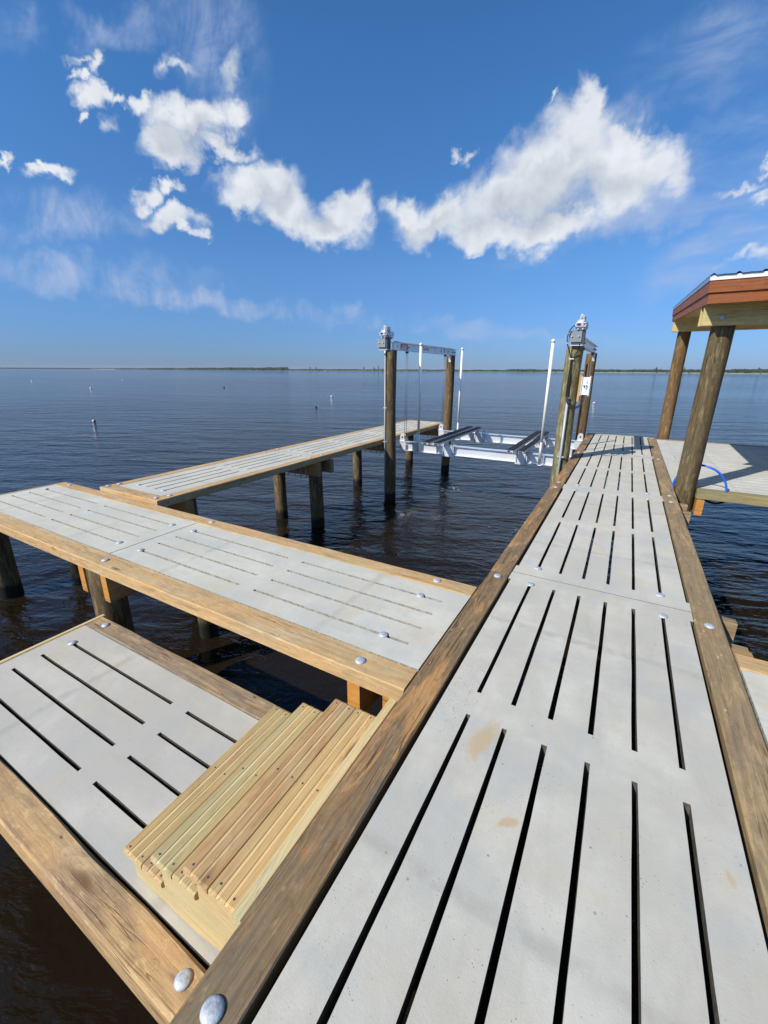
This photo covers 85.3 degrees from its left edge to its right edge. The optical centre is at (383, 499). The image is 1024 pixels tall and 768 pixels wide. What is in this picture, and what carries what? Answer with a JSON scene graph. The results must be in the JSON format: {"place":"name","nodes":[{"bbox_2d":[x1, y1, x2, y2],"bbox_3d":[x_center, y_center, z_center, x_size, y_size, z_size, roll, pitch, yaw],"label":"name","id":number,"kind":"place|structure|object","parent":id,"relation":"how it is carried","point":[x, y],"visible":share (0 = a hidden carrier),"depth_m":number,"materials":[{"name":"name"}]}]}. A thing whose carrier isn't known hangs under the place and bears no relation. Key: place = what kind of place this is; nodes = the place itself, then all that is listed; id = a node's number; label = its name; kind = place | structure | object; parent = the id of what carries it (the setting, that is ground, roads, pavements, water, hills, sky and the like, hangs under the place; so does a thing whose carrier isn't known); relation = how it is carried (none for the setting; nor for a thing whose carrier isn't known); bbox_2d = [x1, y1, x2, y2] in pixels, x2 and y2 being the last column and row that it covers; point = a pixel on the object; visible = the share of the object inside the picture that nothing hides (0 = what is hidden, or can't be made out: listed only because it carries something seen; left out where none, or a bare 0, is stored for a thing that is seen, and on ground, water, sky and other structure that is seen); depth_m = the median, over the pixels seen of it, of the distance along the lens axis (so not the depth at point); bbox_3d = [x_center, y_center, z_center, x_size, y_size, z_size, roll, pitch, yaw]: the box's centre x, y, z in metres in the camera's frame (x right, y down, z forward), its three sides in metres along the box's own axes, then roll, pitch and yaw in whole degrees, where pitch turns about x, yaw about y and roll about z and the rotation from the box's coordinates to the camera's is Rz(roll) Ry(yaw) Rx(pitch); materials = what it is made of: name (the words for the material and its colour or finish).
{"place":"outdoors","nodes":[
{"label":"outdoors","id":0,"kind":"place"},
{"bbox_2d":[136,369,465,371],"bbox_3d":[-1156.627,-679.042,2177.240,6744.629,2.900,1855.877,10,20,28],"label":"shore","id":1,"kind":"structure","parent":0,"point":[294,370],"depth_m":1752.08,"materials":[{"name":"green plant"}]},
{"bbox_2d":[1,367,767,372],"bbox_3d":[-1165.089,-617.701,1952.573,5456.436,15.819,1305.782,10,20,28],"label":"woods","id":2,"kind":"object","parent":1,"relation":"on","point":[735,370],"visible":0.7,"depth_m":1516.70,"materials":[{"name":"green plant"}]},
{"bbox_2d":[151,369,767,373],"bbox_3d":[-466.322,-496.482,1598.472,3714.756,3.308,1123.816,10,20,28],"label":"marsh grass","id":3,"kind":"structure","parent":1,"relation":"on","point":[462,371],"depth_m":1395.51,"materials":[{"name":"green plant"}]},
{"bbox_2d":[0,369,767,1023],"bbox_3d":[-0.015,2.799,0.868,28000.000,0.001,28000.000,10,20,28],"label":"water","id":4,"kind":"structure","parent":0,"point":[462,519],"depth_m":10.11,"materials":[{"name":"blue liquid"}]},
{"bbox_2d":[0,532,23,599],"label":"wooden pile","id":5,"kind":"object","parent":4,"relation":"in","point":[11,586],"visible":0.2,"depth_m":5.49,"materials":[{"name":"brown wood"}]},
{"bbox_2d":[68,561,78,572],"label":"wooden pile","id":6,"kind":"object","parent":4,"relation":"in","point":[74,568],"visible":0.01,"depth_m":6.23,"materials":[{"name":"brown wood"}]},
{"bbox_2d":[85,569,134,632],"bbox_3d":[-2.490,2.046,4.154,0.276,3.106,0.287,10,20,28],"label":"wooden pile","id":7,"kind":"object","parent":4,"relation":"in","point":[118,611],"visible":0.08,"depth_m":3.70,"materials":[{"name":"brown wood"}]},
{"bbox_2d":[0,482,476,711],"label":"cross walkway","id":8,"kind":"structure","parent":7,"relation":"on","point":[370,631],"depth_m":3.21,"materials":[{"name":"grey plastic"}]},
{"bbox_2d":[0,614,290,1023],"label":"platform","id":9,"kind":"structure","parent":4,"relation":"in","point":[115,739],"depth_m":2.22,"materials":[{"name":"concrete"}]},
{"bbox_2d":[123,698,396,950],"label":"wooden steps","id":10,"kind":"structure","parent":9,"relation":"on","point":[207,852],"depth_m":1.69,"materials":[{"name":"yellow wood"}]},
{"bbox_2d":[191,498,198,515],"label":"wooden pile","id":11,"kind":"object","parent":4,"relation":"in","point":[195,506],"visible":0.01,"depth_m":5.61,"materials":[{"name":"brown wood"}]},
{"bbox_2d":[197,617,218,638],"bbox_3d":[-2.025,1.814,4.912,0.220,3.106,0.213,10,20,28],"label":"wooden pile","id":12,"kind":"object","parent":4,"relation":"in","point":[208,630],"visible":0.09,"depth_m":4.72,"materials":[{"name":"brown wood"}]},
{"bbox_2d":[273,472,287,519],"bbox_3d":[-2.108,0.623,8.720,0.251,3.126,0.249,10,20,28],"label":"wooden pile","id":13,"kind":"object","parent":4,"relation":"in","point":[279,480],"visible":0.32,"depth_m":8.41,"materials":[{"name":"brown wood"}]},
{"bbox_2d":[309,462,324,527],"bbox_3d":[-1.306,0.750,8.306,0.274,3.136,0.271,10,20,28],"label":"wooden pile","id":14,"kind":"object","parent":4,"relation":"in","point":[316,501],"visible":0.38,"depth_m":7.98,"materials":[{"name":"brown wood"}]},
{"bbox_2d":[100,420,443,514],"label":"finger pier","id":15,"kind":"structure","parent":14,"relation":"on","point":[179,489],"depth_m":6.80,"materials":[{"name":"concrete"}]},
{"bbox_2d":[353,450,361,485],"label":"wooden pile","id":16,"kind":"object","parent":4,"relation":"in","point":[357,468],"visible":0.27,"depth_m":10.89,"materials":[{"name":"brown wood"}]},
{"bbox_2d":[385,350,396,500],"bbox_3d":[0.137,-0.736,9.702,0.300,5.161,0.283,10,20,28],"label":"wooden pile","id":17,"kind":"object","parent":4,"relation":"in","point":[390,444],"visible":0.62,"depth_m":9.31,"materials":[{"name":"brown wood"}]},
{"bbox_2d":[383,351,386,500],"bbox_3d":[0.018,-1.463,9.362,0.085,3.550,0.049,10,20,28],"label":"conduit pipe","id":18,"kind":"object","parent":17,"relation":"attached to","point":[384,407],"visible":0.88,"depth_m":9.20,"materials":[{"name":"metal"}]},
{"bbox_2d":[377,325,456,438],"bbox_3d":[0.968,-2.948,10.665,0.325,2.466,4.048,10,20,28],"label":"boat hoist","id":19,"kind":"object","parent":17,"relation":"on","point":[384,342],"visible":0.86,"depth_m":9.59,"materials":[{"name":"metal"}]},
{"bbox_2d":[399,424,582,465],"bbox_3d":[2.558,-1.345,10.061,3.890,0.458,3.100,10,20,28],"label":"lift cradle","id":20,"kind":"object","parent":19,"relation":"hanging from","point":[515,453],"visible":0.91,"depth_m":9.66,"materials":[{"name":"metal"}]},
{"bbox_2d":[416,343,422,452],"bbox_3d":[0.812,-2.288,9.551,0.100,2.443,0.072,10,20,28],"label":"guide pole","id":21,"kind":"object","parent":20,"relation":"attached to","point":[419,392],"visible":1,"depth_m":9.51,"materials":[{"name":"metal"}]},
{"bbox_2d":[455,348,463,439],"bbox_3d":[2.071,-2.852,11.391,0.100,2.443,0.072,10,20,28],"label":"guide pole","id":22,"kind":"object","parent":20,"relation":"attached to","point":[460,383],"visible":0.91,"depth_m":11.32,"materials":[{"name":"plastic"}]},
{"bbox_2d":[536,339,554,465],"bbox_3d":[3.208,-1.874,8.255,0.100,2.443,0.072,10,20,28],"label":"guide pole","id":23,"kind":"object","parent":20,"relation":"attached to","point":[546,400],"visible":1,"depth_m":8.21,"materials":[{"name":"plastic"}]},
{"bbox_2d":[405,435,413,464],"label":"wooden pile","id":24,"kind":"object","parent":4,"relation":"in","point":[409,457],"visible":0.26,"depth_m":13.42,"materials":[{"name":"brown wood"}]},
{"bbox_2d":[441,355,454,470],"bbox_3d":[1.891,-1.634,12.629,0.260,5.161,0.253,10,20,28],"label":"wooden pile","id":25,"kind":"object","parent":4,"relation":"in","point":[448,402],"visible":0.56,"depth_m":12.14,"materials":[{"name":"brown wood"}]},
{"bbox_2d":[169,433,767,1023],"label":"walkway","id":26,"kind":"structure","parent":4,"relation":"in","point":[333,927],"depth_m":1.51,"materials":[{"name":"grey plastic"}]},
{"bbox_2d":[731,647,767,749],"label":"walkway","id":27,"kind":"structure","parent":26,"relation":"attached to","point":[753,672],"depth_m":2.18,"materials":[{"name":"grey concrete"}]},
{"bbox_2d":[550,346,583,485],"bbox_3d":[3.279,-0.165,7.914,0.283,5.161,0.284,-5,18,-18],"label":"wooden pile","id":28,"kind":"object","parent":4,"relation":"in","point":[574,376],"visible":0.38,"depth_m":7.37,"materials":[{"name":"brown wood"}]},
{"bbox_2d":[556,397,569,476],"bbox_3d":[3.206,-0.816,7.559,0.120,2.015,0.052,10,20,28],"label":"conduit pipe","id":29,"kind":"object","parent":28,"relation":"attached to","point":[560,456],"visible":0.74,"depth_m":7.47,"materials":[{"name":"white plastic"}]},
{"bbox_2d":[565,325,584,408],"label":"power cables","id":30,"kind":"object","parent":28,"relation":"attached to","point":[567,399],"visible":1,"depth_m":7.17,"materials":[{"name":"black rubber"}]},
{"bbox_2d":[568,314,597,432],"bbox_3d":[4.159,-2.349,8.785,0.254,2.466,3.988,10,20,28],"label":"boat hoist","id":31,"kind":"object","parent":28,"relation":"on","point":[577,338],"visible":0.96,"depth_m":6.93,"materials":[{"name":"metal"}]},
{"bbox_2d":[572,353,596,454],"bbox_3d":[5.012,-1.060,10.832,0.248,5.161,0.254,10,20,28],"label":"wooden pile","id":32,"kind":"object","parent":4,"relation":"in","point":[581,412],"visible":0.3,"depth_m":10.34,"materials":[{"name":"brown wood"}]},
{"bbox_2d":[576,374,591,401],"bbox_3d":[3.477,-1.935,7.229,0.179,0.450,0.270,10,20,28],"label":"control box","id":33,"kind":"object","parent":32,"relation":"attached to","point":[584,386],"visible":1,"depth_m":7.13,"materials":[{"name":"white plastic"}]},
{"bbox_2d":[656,269,767,511],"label":"pavilion","id":34,"kind":"structure","parent":4,"relation":"in","point":[721,308],"depth_m":5.40,"materials":[{"name":"red wood"}]},
{"bbox_2d":[656,439,767,515],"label":"wide platform","id":35,"kind":"structure","parent":34,"relation":"attached to","point":[742,470],"depth_m":6.75,"materials":[{"name":"concrete"}]},
{"bbox_2d":[672,464,727,492],"bbox_3d":[4.408,-0.289,5.789,0.628,0.396,0.181,13,22,36],"label":"water hose","id":36,"kind":"object","parent":35,"relation":"on","point":[719,473],"visible":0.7,"depth_m":5.64,"materials":[{"name":"blue rubber"}]},
{"bbox_2d":[705,500,724,503],"bbox_3d":[4.568,0.010,5.770,0.342,0.110,0.050,10,20,28],"label":"drain hose","id":37,"kind":"object","parent":35,"relation":"hanging from","point":[710,502],"visible":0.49,"depth_m":5.76,"materials":[{"name":"black plastic"}]},
{"bbox_2d":[0,0,767,369],"label":"sky","id":38,"kind":"structure","parent":0,"point":[184,183],"materials":[{"name":"blue"}]},
{"bbox_2d":[594,372,758,373],"bbox_3d":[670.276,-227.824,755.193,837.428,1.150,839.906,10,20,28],"label":"beach","id":39,"kind":"structure","parent":0,"point":[635,372],"depth_m":1115.65,"materials":[{"name":"beige sand"}]}
]}

